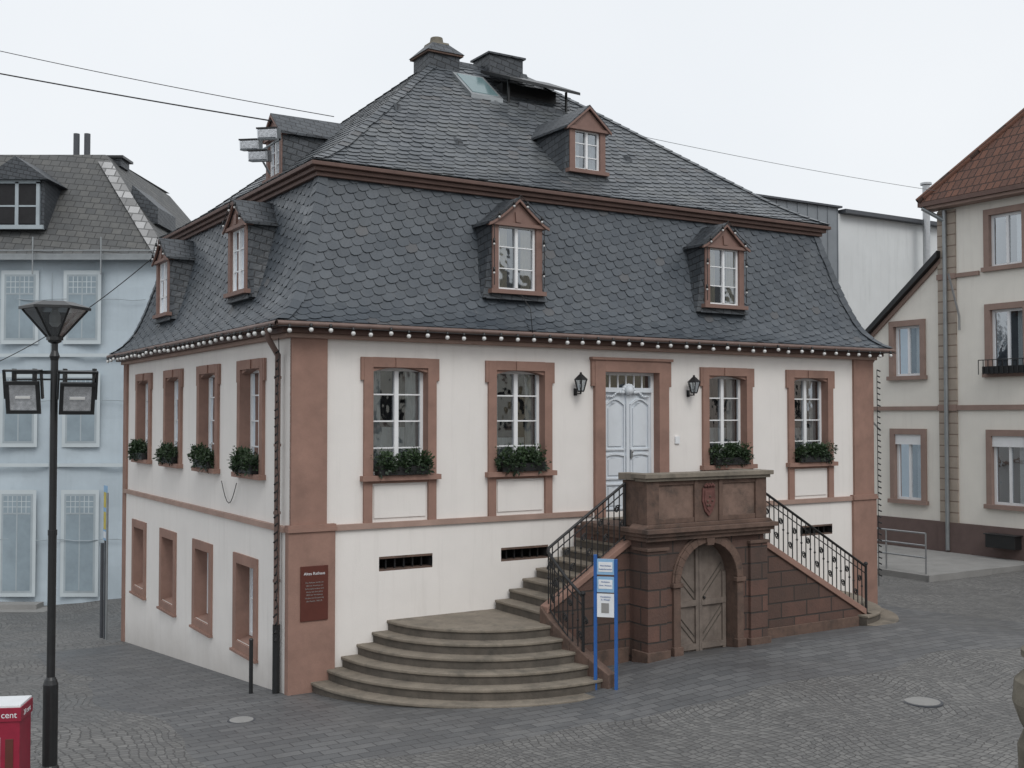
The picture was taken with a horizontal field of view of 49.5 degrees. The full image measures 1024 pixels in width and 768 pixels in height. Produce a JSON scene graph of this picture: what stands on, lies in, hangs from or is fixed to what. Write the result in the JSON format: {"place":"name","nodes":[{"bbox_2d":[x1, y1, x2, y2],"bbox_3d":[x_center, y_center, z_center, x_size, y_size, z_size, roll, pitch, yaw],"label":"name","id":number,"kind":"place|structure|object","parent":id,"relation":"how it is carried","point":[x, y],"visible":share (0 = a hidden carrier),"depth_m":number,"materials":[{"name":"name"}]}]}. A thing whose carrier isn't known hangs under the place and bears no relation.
{"place":"outdoors","nodes":[
{"label":"outdoors","id":0,"kind":"place"},
{"bbox_2d":[0,259,150,360],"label":"overhead wire","id":1,"kind":"object","parent":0,"point":[89,307],"visible":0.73,"depth_m":24.68,"materials":[{"name":"metal"}]},
{"bbox_2d":[0,570,1023,767],"bbox_3d":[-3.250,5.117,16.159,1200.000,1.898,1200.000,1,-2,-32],"label":"ground","id":2,"kind":"structure","parent":0,"point":[835,698],"depth_m":14.86,"materials":[{"name":"stone"}]},
{"bbox_2d":[0,695,32,767],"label":"coin machine","id":3,"kind":"object","parent":2,"relation":"on","point":[15,728],"visible":1,"depth_m":11.47,"materials":[{"name":"red paint"}]},
{"bbox_2d":[0,602,46,611],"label":"entrance steps","id":4,"kind":"structure","parent":2,"relation":"on","point":[22,607],"depth_m":32.13,"materials":[{"name":"stone"}]},
{"bbox_2d":[2,300,98,767],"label":"street lamp","id":5,"kind":"object","parent":2,"relation":"on","point":[54,322],"visible":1,"depth_m":12.36,"materials":[{"name":"black metal"}]},
{"bbox_2d":[0,133,191,605],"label":"building","id":6,"kind":"structure","parent":2,"relation":"on","point":[76,200],"depth_m":32.99,"materials":[{"name":"paint"}]},
{"bbox_2d":[0,273,144,540],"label":"tarp seams","id":7,"kind":"object","parent":6,"relation":"attached to","point":[49,416],"visible":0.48,"depth_m":32.83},
{"bbox_2d":[0,237,155,273],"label":"scaffold tubes","id":8,"kind":"object","parent":6,"relation":"attached to","point":[100,250],"visible":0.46,"depth_m":32.56,"materials":[{"name":"metal"}]},
{"bbox_2d":[100,485,108,639],"bbox_3d":[-9.374,4.163,25.580,0.085,3.650,0.662,1,-2,-32],"label":"banner sign","id":9,"kind":"object","parent":2,"relation":"on","point":[103,579],"visible":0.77,"depth_m":25.50,"materials":[{"name":"metal"}]},
{"bbox_2d":[125,338,290,693],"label":"side wall","id":10,"kind":"structure","parent":2,"relation":"on","point":[149,625],"depth_m":19.25,"materials":[{"name":"white paint"}]},
{"bbox_2d":[121,358,284,663],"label":"side stone trim","id":11,"kind":"structure","parent":10,"relation":"attached to","point":[243,564],"depth_m":20.14,"materials":[{"name":"stone"}]},
{"bbox_2d":[125,438,147,460],"bbox_3d":[-7.905,1.387,23.536,0.511,0.525,1.060,1,-2,-32],"label":"flower box","id":12,"kind":"object","parent":11,"relation":"on","point":[137,449],"visible":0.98,"depth_m":23.36,"materials":[{"name":"green metal"}]},
{"bbox_2d":[152,440,177,465],"bbox_3d":[-6.661,1.337,21.551,0.436,0.516,1.168,1,-2,-32],"label":"flower box","id":13,"kind":"object","parent":11,"relation":"on","point":[167,453],"visible":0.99,"depth_m":21.28,"materials":[{"name":"green metal"}]},
{"bbox_2d":[187,442,214,473],"bbox_3d":[-5.437,1.296,19.618,0.466,0.559,1.118,1,-2,-32],"label":"flower box","id":14,"kind":"object","parent":11,"relation":"on","point":[201,456],"visible":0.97,"depth_m":19.36,"materials":[{"name":"green metal"}]},
{"bbox_2d":[145,370,258,635],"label":"side windows","id":15,"kind":"structure","parent":11,"relation":"attached to","point":[251,447],"depth_m":20.04,"materials":[{"name":"white paint"}]},
{"bbox_2d":[147,373,258,631],"bbox_3d":[-5.861,2.014,20.780,0.053,4.230,7.890,1,-2,-32],"label":"side glass","id":16,"kind":"object","parent":15,"relation":"attached to","point":[255,403],"visible":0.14,"depth_m":18.18,"materials":[{"name":"grey glass"}]},
{"bbox_2d":[228,445,258,475],"bbox_3d":[-4.225,1.226,17.674,0.452,0.536,1.157,1,-2,-32],"label":"flower box","id":17,"kind":"object","parent":11,"relation":"on","point":[244,460],"visible":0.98,"depth_m":17.52,"materials":[{"name":"green metal"}]},
{"bbox_2d":[273,376,281,582],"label":"downpipe brackets","id":18,"kind":"object","parent":10,"relation":"attached to","point":[275,445],"visible":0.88,"depth_m":16.40,"materials":[{"name":"brown metal"}]},
{"bbox_2d":[227,716,254,722],"bbox_3d":[-3.549,4.416,14.579,0.360,0.032,0.360,1,-2,-32],"label":"manhole cover","id":19,"kind":"object","parent":2,"relation":"on","point":[241,719],"visible":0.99,"depth_m":14.57,"materials":[{"name":"grey metal"}]},
{"bbox_2d":[249,638,252,693],"bbox_3d":[-3.863,4.293,16.449,0.062,1.065,0.062,-1,-2,36],"label":"bollard","id":20,"kind":"object","parent":2,"relation":"on","point":[250,665],"visible":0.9,"depth_m":16.43,"materials":[{"name":"black metal"}]},
{"bbox_2d":[272,624,279,693],"bbox_3d":[-3.472,4.083,16.357,0.110,1.080,0.110,1,-2,-32],"label":"downpipe foot","id":21,"kind":"object","parent":2,"relation":"on","point":[275,674],"visible":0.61,"depth_m":16.32},
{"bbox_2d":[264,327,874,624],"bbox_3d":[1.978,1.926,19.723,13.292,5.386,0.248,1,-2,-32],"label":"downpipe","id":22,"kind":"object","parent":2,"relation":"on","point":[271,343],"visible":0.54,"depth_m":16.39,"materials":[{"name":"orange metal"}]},
{"bbox_2d":[273,351,881,642],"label":"string light clips","id":23,"kind":"object","parent":22,"relation":"attached to","point":[275,500],"visible":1,"depth_m":16.25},
{"bbox_2d":[327,339,852,666],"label":"front wall","id":24,"kind":"structure","parent":2,"relation":"on","point":[468,570],"depth_m":17.98,"materials":[{"name":"white paint"}]},
{"bbox_2d":[109,65,892,354],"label":"slate roof","id":25,"kind":"structure","parent":24,"relation":"on","point":[349,251],"depth_m":19.94,"materials":[{"name":"grey stone"}]},
{"bbox_2d":[1,51,333,116],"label":"overhead wire","id":26,"kind":"object","parent":25,"relation":"attached to","point":[170,86],"visible":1,"depth_m":25.62,"materials":[{"name":"metal"}]},
{"bbox_2d":[151,238,195,323],"bbox_3d":[-6.836,-2.126,22.973,0.925,1.713,1.612,1,-2,-32],"label":"dormer side","id":27,"kind":"object","parent":25,"relation":"attached to","point":[177,259],"depth_m":22.54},
{"bbox_2d":[222,199,278,304],"bbox_3d":[-4.299,-2.243,18.900,0.925,1.713,1.612,1,-2,-32],"label":"dormer side","id":28,"kind":"object","parent":25,"relation":"attached to","point":[258,223],"depth_m":18.49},
{"bbox_2d":[238,127,280,174],"bbox_3d":[-4.658,-4.400,20.941,0.656,0.629,1.537,1,-2,-32],"label":"roof floodlight","id":29,"kind":"object","parent":25,"relation":"attached to","point":[256,150],"visible":1,"depth_m":20.79,"materials":[{"name":"metal"}]},
{"bbox_2d":[262,113,373,183],"bbox_3d":[-3.857,-4.541,22.071,1.975,1.410,1.272,1,-2,-32],"label":"dormer upper side","id":30,"kind":"object","parent":25,"relation":"attached to","point":[301,138],"depth_m":21.53,"materials":[{"name":"grey stone"}]},
{"bbox_2d":[0,73,272,121],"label":"overhead wire","id":31,"kind":"object","parent":30,"relation":"attached to","point":[136,97],"visible":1,"depth_m":21.99,"materials":[{"name":"metal"}]},
{"bbox_2d":[409,36,579,114],"bbox_3d":[-0.379,-6.464,23.669,3.040,1.754,2.040,1,-2,-32],"label":"ridge chimney and hatch","id":32,"kind":"object","parent":25,"relation":"on","point":[437,51],"visible":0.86,"depth_m":23.49,"materials":[{"name":"stone"}]},
{"bbox_2d":[107,195,888,655],"bbox_3d":[-0.645,0.599,23.933,13.277,7.160,10.987,1,-2,-32],"label":"string light cable","id":33,"kind":"object","parent":25,"relation":"hanging from","point":[493,335],"visible":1,"depth_m":18.48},
{"bbox_2d":[106,200,891,362],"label":"string light bulbs","id":34,"kind":"object","parent":33,"relation":"hanging from","point":[289,330],"visible":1,"depth_m":18.99,"materials":[{"name":"white glass"}]},
{"bbox_2d":[106,320,894,357],"bbox_3d":[-0.637,-0.644,24.001,13.290,0.080,11.000,1,-2,-32],"label":"gutter","id":35,"kind":"object","parent":25,"relation":"attached to","point":[418,328],"visible":0.74,"depth_m":18.43,"materials":[{"name":"brown metal"}]},
{"bbox_2d":[472,197,549,302],"bbox_3d":[-0.110,-2.245,18.855,1.612,1.713,0.925,1,-2,-32],"label":"dormer front","id":36,"kind":"object","parent":25,"relation":"attached to","point":[520,227],"visible":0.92,"depth_m":18.56,"materials":[{"name":"paint"}]},
{"bbox_2d":[393,72,631,161],"bbox_3d":[-0.240,-5.394,22.128,5.060,2.262,2.670,1,-2,-32],"label":"skylight","id":37,"kind":"object","parent":25,"relation":"on","point":[473,86],"visible":0.97,"depth_m":22.77,"materials":[{"name":"glass"},{"name":"zinc metal"}]},
{"bbox_2d":[509,105,611,192],"bbox_3d":[0.944,-4.523,21.660,1.232,1.390,1.975,1,-2,-32],"label":"dormer window","id":38,"kind":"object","parent":25,"relation":"on","point":[571,144],"visible":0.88,"depth_m":20.96,"materials":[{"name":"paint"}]},
{"bbox_2d":[683,223,750,315],"bbox_3d":[3.812,-2.174,21.297,1.612,1.713,0.925,1,-2,-32],"label":"dormer front","id":39,"kind":"object","parent":25,"relation":"attached to","point":[727,249],"visible":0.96,"depth_m":21.00,"materials":[{"name":"paint"}]},
{"bbox_2d":[647,137,935,190],"bbox_3d":[6.805,-5.864,28.991,13.702,0.320,0.014,1,-2,-31],"label":"overhead wire","id":40,"kind":"object","parent":25,"relation":"attached to","point":[787,165],"visible":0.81,"depth_m":29.23,"materials":[{"name":"metal"}]},
{"bbox_2d":[574,372,587,395],"bbox_3d":[1.152,-0.005,18.870,0.288,0.397,0.218,-1,-2,29],"label":"wall lantern","id":41,"kind":"object","parent":24,"relation":"attached to","point":[580,376],"depth_m":18.82,"materials":[{"name":"metal"}]},
{"bbox_2d":[284,338,878,695],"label":"front stone trim","id":42,"kind":"structure","parent":24,"relation":"attached to","point":[309,649],"depth_m":18.02,"materials":[{"name":"stone"}]},
{"bbox_2d":[300,565,327,621],"bbox_3d":[-2.903,3.071,16.314,0.430,0.800,0.022,1,-2,-32],"label":"information plaque","id":43,"kind":"object","parent":42,"relation":"attached to","point":[313,593],"visible":1,"depth_m":16.30,"materials":[{"name":"metal"}]},
{"bbox_2d":[370,447,434,481],"bbox_3d":[-1.712,1.235,17.133,1.153,0.545,0.456,1,-2,-32],"label":"flower box","id":44,"kind":"object","parent":42,"relation":"on","point":[415,463],"visible":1,"depth_m":17.11,"materials":[{"name":"green plant"}]},
{"bbox_2d":[494,443,551,476],"bbox_3d":[0.173,1.247,18.289,1.118,0.565,0.476,1,-2,-32],"label":"flower box","id":45,"kind":"object","parent":42,"relation":"on","point":[530,460],"visible":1,"depth_m":18.22,"materials":[{"name":"green plant"}]},
{"bbox_2d":[373,368,830,568],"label":"front windows and door","id":46,"kind":"structure","parent":42,"relation":"attached to","point":[398,413],"depth_m":19.49,"materials":[{"name":"white paint"}]},
{"bbox_2d":[708,440,753,467],"bbox_3d":[4.077,1.331,20.723,1.103,0.571,0.476,1,-2,-32],"label":"flower box","id":47,"kind":"object","parent":42,"relation":"on","point":[735,454],"visible":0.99,"depth_m":20.66,"materials":[{"name":"green metal"}]},
{"bbox_2d":[793,440,837,463],"bbox_3d":[5.965,1.342,21.903,1.203,0.547,0.475,1,-2,-32],"label":"flower box","id":48,"kind":"object","parent":42,"relation":"on","point":[816,452],"visible":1,"depth_m":21.80,"materials":[{"name":"green metal"}]},
{"bbox_2d":[675,436,679,443],"bbox_3d":[2.996,1.016,20.153,0.100,0.130,0.030,1,-2,-32],"label":"door nameplate","id":49,"kind":"object","parent":24,"relation":"attached to","point":[677,439],"depth_m":20.14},
{"bbox_2d":[687,375,700,396],"bbox_3d":[3.291,0.033,20.202,0.288,0.397,0.218,-1,-2,29],"label":"wall lantern","id":50,"kind":"object","parent":24,"relation":"attached to","point":[696,381],"depth_m":20.15,"materials":[{"name":"metal"}]},
{"bbox_2d":[311,468,898,708],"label":"stone staircase","id":51,"kind":"structure","parent":2,"relation":"on","point":[703,564],"depth_m":17.39,"materials":[{"name":"stone"}]},
{"bbox_2d":[547,482,625,651],"bbox_3d":[1.388,2.865,16.818,1.548,2.660,0.945,1,-2,-32],"label":"wrought iron railing","id":52,"kind":"object","parent":51,"relation":"on","point":[582,594],"visible":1,"depth_m":16.98,"materials":[{"name":"black metal"}]},
{"bbox_2d":[681,544,725,652],"bbox_3d":[3.021,3.561,18.054,1.200,2.020,0.134,1,-2,-32],"label":"portal door","id":53,"kind":"structure","parent":51,"relation":"in","point":[703,577],"depth_m":18.12,"materials":[{"name":"brown wood"}]},
{"bbox_2d":[764,492,867,612],"bbox_3d":[5.274,3.025,19.765,3.064,2.811,0.076,1,-2,-32],"label":"wrought iron railing","id":54,"kind":"object","parent":51,"relation":"on","point":[821,550],"visible":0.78,"depth_m":19.89,"materials":[{"name":"black metal"}]},
{"bbox_2d":[594,554,617,689],"bbox_3d":[1.330,3.515,15.754,0.340,2.180,0.053,0,-2,14],"label":"information sign","id":55,"kind":"object","parent":2,"relation":"on","point":[605,604],"visible":0.99,"depth_m":15.75,"materials":[{"name":"blue metal"}]},
{"bbox_2d":[757,182,936,328],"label":"rendered building","id":56,"kind":"structure","parent":2,"relation":"on","point":[878,261],"depth_m":43.14,"materials":[{"name":"metal"}]},
{"bbox_2d":[903,697,943,707],"bbox_3d":[5.568,4.317,15.078,0.540,0.032,0.540,1,-2,-32],"label":"manhole cover","id":57,"kind":"object","parent":2,"relation":"on","point":[926,702],"visible":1,"depth_m":15.00,"materials":[{"name":"grey metal"}]},
{"bbox_2d":[865,183,1023,560],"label":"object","id":58,"kind":"structure","parent":2,"relation":"on","point":[1003,238],"depth_m":31.77,"materials":[{"name":"brown paint"}]},
{"bbox_2d":[898,328,920,497],"bbox_3d":[13.839,-0.677,30.338,0.019,7.960,7.960,1,-2,-32],"label":"glass","id":59,"kind":"object","parent":58,"relation":"attached to","point":[904,448],"visible":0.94,"depth_m":33.42,"materials":[{"name":"grey glass"}]},
{"bbox_2d":[921,207,949,549],"bbox_3d":[12.246,-0.199,32.147,0.691,9.950,0.120,-1,-2,25],"label":"downpipe","id":60,"kind":"object","parent":58,"relation":"attached to","point":[942,219],"visible":1,"depth_m":31.99,"materials":[{"name":"metal"}]},
{"bbox_2d":[978,358,1023,374],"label":"window box rail","id":61,"kind":"object","parent":58,"relation":"on","point":[1002,364],"depth_m":30.27,"materials":[{"name":"black metal"}]},
{"bbox_2d":[982,365,1023,373],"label":"window box","id":62,"kind":"object","parent":61,"relation":"in","point":[989,369],"visible":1,"depth_m":30.27,"materials":[{"name":"metal"}]},
{"bbox_2d":[983,532,1022,549],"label":"planter box","id":63,"kind":"object","parent":58,"relation":"attached to","point":[1003,541],"visible":1,"depth_m":30.09,"materials":[{"name":"black metal"}]},
{"bbox_2d":[873,195,1023,528],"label":"walls","id":64,"kind":"structure","parent":2,"relation":"on","point":[975,293],"depth_m":31.65,"materials":[{"name":"beige paint"}]},
{"bbox_2d":[874,273,960,430],"bbox_3d":[11.764,-0.849,32.850,0.593,4.530,3.108,1,-2,-32],"label":"cable conduit","id":65,"kind":"object","parent":64,"relation":"attached to","point":[955,301],"visible":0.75,"depth_m":31.65,"materials":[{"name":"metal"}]},
{"bbox_2d":[918,116,1023,202],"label":"tiled roof","id":66,"kind":"structure","parent":64,"relation":"on","point":[998,162],"depth_m":31.34,"materials":[{"name":"tile"}]},
{"bbox_2d":[915,108,1023,203],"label":"hip tiles","id":67,"kind":"object","parent":66,"relation":"attached to","point":[973,154],"visible":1,"depth_m":32.12,"materials":[{"name":"tile"}]},
{"bbox_2d":[877,528,1023,581],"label":"access ramp","id":68,"kind":"structure","parent":2,"relation":"on","point":[926,564],"depth_m":28.88,"materials":[{"name":"concrete"}]},
{"bbox_2d":[1012,645,1023,767],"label":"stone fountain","id":69,"kind":"object","parent":2,"relation":"on","point":[1018,693],"visible":1,"depth_m":10.16,"materials":[{"name":"stone"}]},
{"bbox_2d":[0,0,1023,221],"label":"sky","id":70,"kind":"structure","parent":0,"point":[899,92],"materials":[{"name":"white"}]},
{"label":"rear walls","id":71,"kind":"object","parent":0,"visible":0},
{"bbox_2d":[115,160,883,364],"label":"cornices","id":72,"kind":"object","parent":71,"relation":"on","point":[296,177],"visible":0.57,"depth_m":19.23,"materials":[{"name":"wood"}]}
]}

